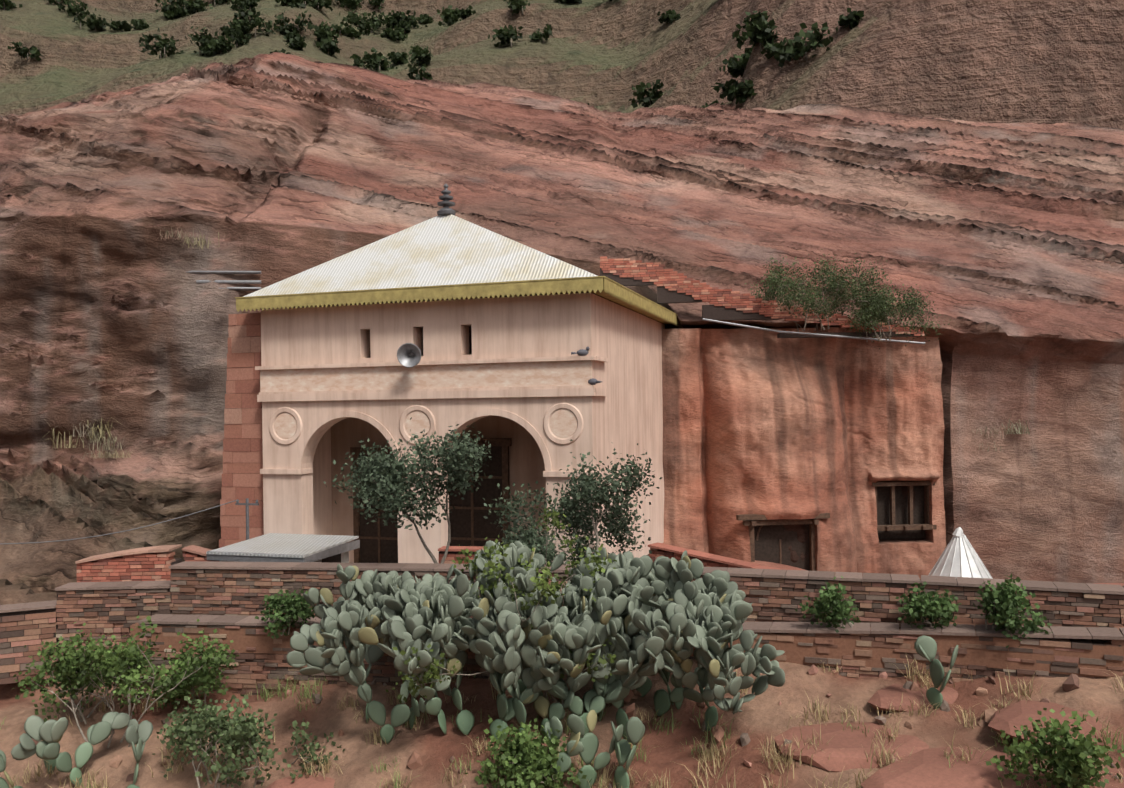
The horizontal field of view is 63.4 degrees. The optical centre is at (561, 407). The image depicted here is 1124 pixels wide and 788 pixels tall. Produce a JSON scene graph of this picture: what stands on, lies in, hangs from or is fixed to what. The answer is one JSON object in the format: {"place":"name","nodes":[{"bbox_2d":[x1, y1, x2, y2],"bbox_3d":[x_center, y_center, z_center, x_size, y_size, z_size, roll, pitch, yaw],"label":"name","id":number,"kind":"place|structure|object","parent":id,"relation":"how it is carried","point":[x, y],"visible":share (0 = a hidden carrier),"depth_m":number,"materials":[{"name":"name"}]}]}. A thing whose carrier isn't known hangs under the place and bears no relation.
{"place":"outdoors","nodes":[
{"label":"outdoors","id":0,"kind":"place"},
{"bbox_2d":[219,313,263,547],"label":"brick pillar","id":1,"kind":"structure","parent":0,"point":[242,478],"depth_m":25.75,"materials":[{"name":"red brick"}]},
{"bbox_2d":[290,301,410,307],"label":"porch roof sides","id":2,"kind":"object","parent":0,"point":[351,304],"visible":0.12,"depth_m":29.50,"materials":[{"name":"white metal"}]},
{"bbox_2d":[350,438,511,562],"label":"door frames","id":3,"kind":"structure","parent":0,"point":[505,443],"depth_m":26.08,"materials":[{"name":"brown wood"}]},
{"bbox_2d":[359,446,502,562],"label":"doors","id":4,"kind":"structure","parent":3,"relation":"in","point":[488,490],"depth_m":26.18,"materials":[{"name":"brown wood"}]},
{"bbox_2d":[331,326,545,562],"bbox_3d":[-3.250,0.952,25.538,8.390,7.450,2.445,-1,0,17],"label":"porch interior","id":5,"kind":"object","parent":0,"point":[526,463],"visible":0.04,"depth_m":26.18,"materials":[{"name":"beige paint"}]},
{"bbox_2d":[0,0,1123,129],"bbox_3d":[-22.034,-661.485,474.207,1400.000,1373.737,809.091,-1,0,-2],"label":"mountain terrain","id":6,"kind":"structure","parent":0,"point":[1027,61],"depth_m":148.31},
{"bbox_2d":[0,0,863,107],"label":"shrubs","id":7,"kind":"object","parent":6,"relation":"on","point":[759,28],"depth_m":166.97,"materials":[{"name":"green plant"}]},
{"bbox_2d":[0,554,1123,787],"bbox_3d":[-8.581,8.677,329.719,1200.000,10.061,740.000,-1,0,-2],"label":"ground","id":8,"kind":"structure","parent":0,"point":[760,718],"depth_m":15.22,"materials":[{"name":"brown soil"}]},
{"bbox_2d":[24,636,154,724],"bbox_3d":[-8.948,5.074,17.468,2.060,1.684,2.100,-1,0,-2],"label":"shrub","id":9,"kind":"object","parent":8,"relation":"on","point":[49,651],"depth_m":16.91,"materials":[{"name":"plant"}]},
{"bbox_2d":[13,615,226,747],"bbox_3d":[-8.014,4.870,16.477,3.392,2.463,2.266,-1,0,32],"label":"shrub","id":10,"kind":"object","parent":8,"relation":"on","point":[131,651],"depth_m":16.38,"materials":[{"name":"green plant"}]},
{"bbox_2d":[0,498,258,543],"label":"utility pole wire","id":11,"kind":"object","parent":8,"relation":"on","point":[247,503],"visible":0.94,"depth_m":23.43,"materials":[{"name":"metal"}]},
{"bbox_2d":[140,632,238,710],"bbox_3d":[-7.017,5.006,17.098,1.916,1.556,1.327,-1,0,26],"label":"shrub","id":12,"kind":"object","parent":8,"relation":"on","point":[204,677],"depth_m":16.99,"materials":[{"name":"green plant"}]},
{"bbox_2d":[152,688,344,787],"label":"shrub","id":13,"kind":"object","parent":8,"relation":"on","point":[247,729],"depth_m":14.83,"materials":[{"name":"green plant"}]},
{"bbox_2d":[220,551,348,562],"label":"support posts","id":14,"kind":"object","parent":8,"relation":"on","point":[344,557],"depth_m":22.04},
{"bbox_2d":[206,533,358,557],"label":"shed roof","id":15,"kind":"structure","parent":14,"relation":"on","point":[294,545],"depth_m":21.41,"materials":[{"name":"white metal"}]},
{"bbox_2d":[207,540,359,561],"bbox_3d":[-6.573,3.383,21.645,2.580,0.200,2.420,-1,0,17],"label":"canopy edge","id":16,"kind":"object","parent":15,"relation":"attached to","point":[344,547],"depth_m":20.66,"materials":[{"name":"grey metal"}]},
{"bbox_2d":[322,554,340,562],"bbox_3d":[-5.438,4.307,21.514,0.030,1.750,0.800,-1,0,17],"label":"canopy opening","id":17,"kind":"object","parent":14,"relation":"in","point":[334,559],"depth_m":21.57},
{"bbox_2d":[324,417,492,563],"bbox_3d":[-3.256,2.707,19.061,3.712,4.997,2.930,-1,0,-2],"label":"tree","id":18,"kind":"object","parent":8,"relation":"on","point":[388,478],"depth_m":18.66,"materials":[{"name":"green plant"}]},
{"bbox_2d":[261,293,599,564],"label":"front wall","id":19,"kind":"structure","parent":8,"relation":"on","point":[552,325],"depth_m":23.83,"materials":[{"name":"beige paint"}]},
{"bbox_2d":[397,343,420,367],"bbox_3d":[-3.849,-1.334,23.549,0.621,0.626,0.649,-1,0,17],"label":"loudspeaker","id":20,"kind":"object","parent":19,"relation":"attached to","point":[408,355],"visible":1,"depth_m":23.37,"materials":[{"name":"grey metal"}]},
{"bbox_2d":[243,214,596,296],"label":"porch roof","id":21,"kind":"structure","parent":19,"relation":"on","point":[448,249],"depth_m":24.25,"materials":[{"name":"white metal"}]},
{"bbox_2d":[437,184,455,215],"bbox_3d":[-3.279,-5.885,25.751,0.541,0.892,0.528,-1,0,17],"label":"roof finial","id":22,"kind":"object","parent":21,"relation":"on","point":[445,203],"visible":0.98,"depth_m":25.62,"materials":[{"name":"grey metal"}]},
{"bbox_2d":[235,276,681,327],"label":"porch fascia","id":23,"kind":"structure","parent":21,"relation":"attached to","point":[502,289],"depth_m":23.39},
{"bbox_2d":[248,290,674,323],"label":"porch soffit","id":24,"kind":"structure","parent":21,"relation":"attached to","point":[634,307],"depth_m":25.43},
{"bbox_2d":[274,409,576,438],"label":"round medallions","id":25,"kind":"object","parent":19,"relation":"attached to","point":[562,423],"visible":0.94,"depth_m":23.81,"materials":[{"name":"beige paint"}]},
{"bbox_2d":[260,360,591,391],"bbox_3d":[-3.811,-0.786,23.823,9.540,0.620,0.040,-1,0,17],"label":"frieze band","id":26,"kind":"object","parent":19,"relation":"attached to","point":[535,374],"visible":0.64,"depth_m":23.68,"materials":[{"name":"beige paint"}]},
{"bbox_2d":[255,356,608,476],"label":"facade moldings","id":27,"kind":"structure","parent":19,"relation":"attached to","point":[536,391],"depth_m":23.64,"materials":[{"name":"beige paint"}]},
{"bbox_2d":[75,542,790,581],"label":"brick walls","id":28,"kind":"structure","parent":8,"relation":"on","point":[152,563],"depth_m":19.63,"materials":[{"name":"brick"}]},
{"bbox_2d":[0,635,957,787],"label":"prickly pear","id":29,"kind":"object","parent":8,"relation":"on","point":[49,733],"visible":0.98,"depth_m":14.42,"materials":[{"name":"green plant"}]},
{"bbox_2d":[313,295,664,557],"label":"porch walls","id":30,"kind":"structure","parent":8,"relation":"on","point":[629,376],"depth_m":26.99,"materials":[{"name":"beige paint"}]},
{"bbox_2d":[571,347,601,384],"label":"pigeons","id":31,"kind":"object","parent":30,"relation":"on","point":[584,352],"visible":0.77,"depth_m":22.35,"materials":[{"name":"grey"}]},
{"bbox_2d":[385,500,618,704],"bbox_3d":[-0.895,3.467,15.379,3.939,3.585,3.320,-1,0,-2],"label":"shrub","id":32,"kind":"object","parent":8,"relation":"on","point":[434,671],"depth_m":14.85,"materials":[{"name":"green plant"}]},
{"bbox_2d":[464,715,591,787],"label":"shrub","id":33,"kind":"object","parent":8,"relation":"on","point":[538,762],"depth_m":13.60,"materials":[{"name":"green plant"}]},
{"bbox_2d":[286,540,784,743],"bbox_3d":[-0.695,3.985,15.721,8.334,3.339,5.243,-1,0,-2],"label":"prickly pear","id":34,"kind":"object","parent":8,"relation":"on","point":[662,616],"visible":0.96,"depth_m":14.74,"materials":[{"name":"green plant"}]},
{"bbox_2d":[0,52,1123,604],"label":"cliff outcrop","id":35,"kind":"object","parent":8,"relation":"on","point":[1000,246],"visible":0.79,"depth_m":34.21,"materials":[{"name":"red stone"}]},
{"bbox_2d":[187,271,924,344],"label":"sheets","id":36,"kind":"object","parent":35,"relation":"attached to","point":[259,288],"visible":0.81,"depth_m":30.43,"materials":[{"name":"grey metal"}]},
{"bbox_2d":[740,249,899,331],"bbox_3d":[8.030,-3.865,30.274,5.265,2.681,3.865,-1,0,43],"label":"ledge bush","id":37,"kind":"object","parent":35,"relation":"on","point":[832,286],"depth_m":29.73,"materials":[{"name":"green plant"}]},
{"bbox_2d":[0,561,1123,683],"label":"compound wall","id":38,"kind":"structure","parent":8,"relation":"on","point":[116,609],"depth_m":18.45,"materials":[{"name":"stone"}]},
{"bbox_2d":[0,227,1123,787],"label":"dry grass tufts","id":39,"kind":"object","parent":8,"relation":"on","point":[568,729],"visible":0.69,"depth_m":14.74,"materials":[{"name":"beige plant"}]},
{"bbox_2d":[6,665,1123,787],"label":"loose stones","id":40,"kind":"object","parent":8,"relation":"on","point":[1069,684],"visible":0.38,"depth_m":14.72,"materials":[{"name":"brown stone"}]},
{"bbox_2d":[483,439,661,566],"bbox_3d":[0.159,2.922,20.064,4.689,4.424,3.136,-1,0,-34],"label":"tree","id":41,"kind":"object","parent":8,"relation":"on","point":[584,496],"depth_m":19.97,"materials":[{"name":"green plant"}]},
{"bbox_2d":[130,619,1123,677],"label":"stone retaining wall","id":42,"kind":"structure","parent":8,"relation":"on","point":[796,653],"depth_m":15.62,"materials":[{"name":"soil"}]},
{"bbox_2d":[255,587,316,638],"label":"ledge plant","id":43,"kind":"object","parent":42,"relation":"on","point":[295,607],"depth_m":17.36,"materials":[{"name":"green plant"}]},
{"bbox_2d":[795,576,860,632],"bbox_3d":[4.889,3.554,16.153,1.481,1.095,0.993,-1,0,-47],"label":"ledge plant","id":44,"kind":"object","parent":42,"relation":"on","point":[829,599],"depth_m":15.89,"materials":[{"name":"green plant"}]},
{"bbox_2d":[895,579,960,628],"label":"ledge plant","id":45,"kind":"object","parent":42,"relation":"on","point":[936,606],"depth_m":15.46,"materials":[{"name":"green plant"}]},
{"bbox_2d":[973,573,1052,647],"bbox_3d":[7.417,3.305,14.986,1.145,1.186,1.248,-1,0,-2],"label":"ledge plant","id":46,"kind":"object","parent":42,"relation":"on","point":[1007,610],"depth_m":14.83,"materials":[{"name":"green plant"}]},
{"bbox_2d":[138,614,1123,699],"bbox_3d":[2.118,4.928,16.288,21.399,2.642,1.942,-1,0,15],"label":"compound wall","id":47,"kind":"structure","parent":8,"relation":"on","point":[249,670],"depth_m":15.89,"materials":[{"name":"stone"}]},
{"bbox_2d":[266,684,1123,787],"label":"rock slabs","id":48,"kind":"object","parent":8,"relation":"on","point":[926,766],"visible":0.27,"depth_m":13.44,"materials":[{"name":"stone"}]},
{"bbox_2d":[662,327,946,579],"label":"rock wall","id":49,"kind":"structure","parent":8,"relation":"on","point":[769,425],"depth_m":31.08,"materials":[{"name":"stone"}]},
{"bbox_2d":[600,256,924,337],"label":"roof tiles","id":50,"kind":"object","parent":49,"relation":"on","point":[728,305],"visible":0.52,"depth_m":30.69,"materials":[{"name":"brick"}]},
{"bbox_2d":[736,481,936,570],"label":"window frames","id":51,"kind":"structure","parent":49,"relation":"in","point":[750,521],"depth_m":30.16,"materials":[{"name":"brown wood"}]},
{"bbox_2d":[754,480,923,570],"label":"window openings","id":52,"kind":"object","parent":51,"relation":"in","point":[767,546],"visible":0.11,"depth_m":30.25,"materials":[{"name":"black"}]},
{"bbox_2d":[827,260,949,348],"bbox_3d":[10.639,-3.455,30.156,3.876,2.975,3.895,-1,0,-2],"label":"ledge bush","id":53,"kind":"object","parent":49,"relation":"attached to","point":[866,315],"depth_m":29.65,"materials":[{"name":"green plant"}]},
{"bbox_2d":[985,708,1123,787],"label":"shrub","id":54,"kind":"object","parent":8,"relation":"on","point":[1069,770],"depth_m":11.95,"materials":[{"name":"green plant"}]},
{"bbox_3d":[11.114,5.971,25.356,1.900,1.650,1.900,-1,0,-2],"label":"cone hut wall","id":55,"kind":"object","parent":8,"relation":"on","visible":0},
{"bbox_2d":[929,527,992,578],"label":"cone hut roof","id":56,"kind":"structure","parent":55,"relation":"on","point":[959,556],"depth_m":25.03,"materials":[{"name":"white fabric"}]}
]}

